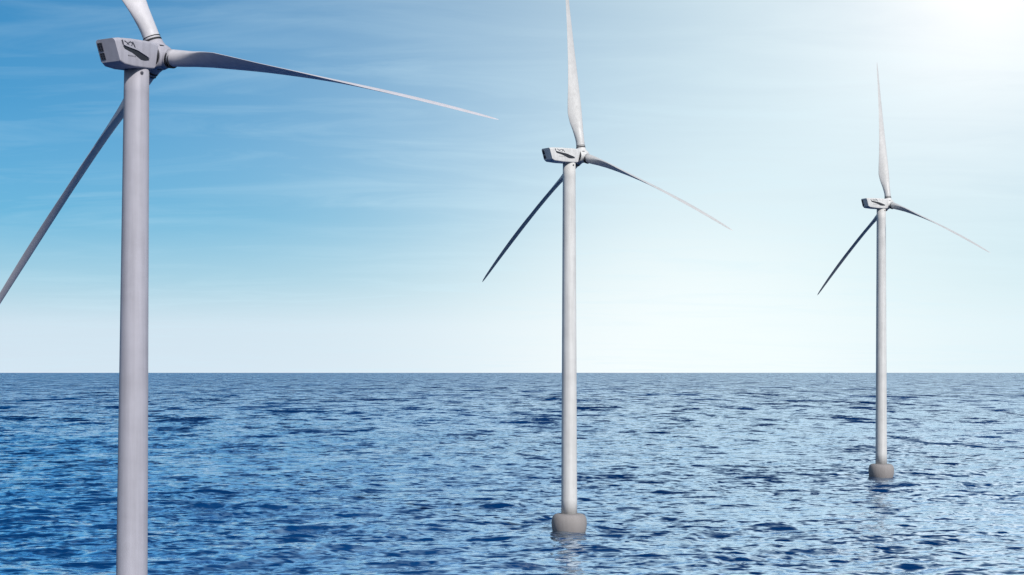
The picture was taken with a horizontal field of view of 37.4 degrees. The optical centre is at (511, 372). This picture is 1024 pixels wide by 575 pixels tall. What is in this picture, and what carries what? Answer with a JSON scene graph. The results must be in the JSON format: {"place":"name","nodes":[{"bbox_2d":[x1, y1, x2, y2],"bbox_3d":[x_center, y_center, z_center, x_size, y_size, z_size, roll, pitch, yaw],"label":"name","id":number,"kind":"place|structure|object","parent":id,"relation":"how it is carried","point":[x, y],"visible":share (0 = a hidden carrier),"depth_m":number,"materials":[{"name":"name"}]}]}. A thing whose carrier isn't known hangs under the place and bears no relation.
{"place":"outdoors","nodes":[
{"label":"outdoors","id":0,"kind":"place"},
{"bbox_2d":[0,373,1023,574],"bbox_3d":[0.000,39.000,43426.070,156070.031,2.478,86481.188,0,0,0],"label":"sea","id":1,"kind":"structure","parent":0,"point":[460,473],"depth_m":575.62,"materials":[{"name":"liquid"}]},
{"bbox_2d":[0,0,1023,372],"label":"sky","id":2,"kind":"structure","parent":0,"point":[297,224],"materials":[{"name":"blue"}]},
{"label":"deep water","id":3,"kind":"structure","parent":0,"visible":0},
{"bbox_2d":[0,0,498,574],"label":"wind turbine","id":4,"kind":"object","parent":3,"relation":"in","point":[146,60],"visible":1,"depth_m":186.97,"materials":[{"name":"metal"}]},
{"bbox_2d":[482,0,732,532],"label":"wind turbine","id":5,"kind":"object","parent":3,"relation":"in","point":[568,518],"visible":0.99,"depth_m":368.79,"materials":[{"name":"metal"}]},
{"bbox_2d":[818,65,989,477],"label":"wind turbine","id":6,"kind":"object","parent":3,"relation":"in","point":[880,467],"visible":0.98,"depth_m":563.87,"materials":[{"name":"metal"}]}
]}

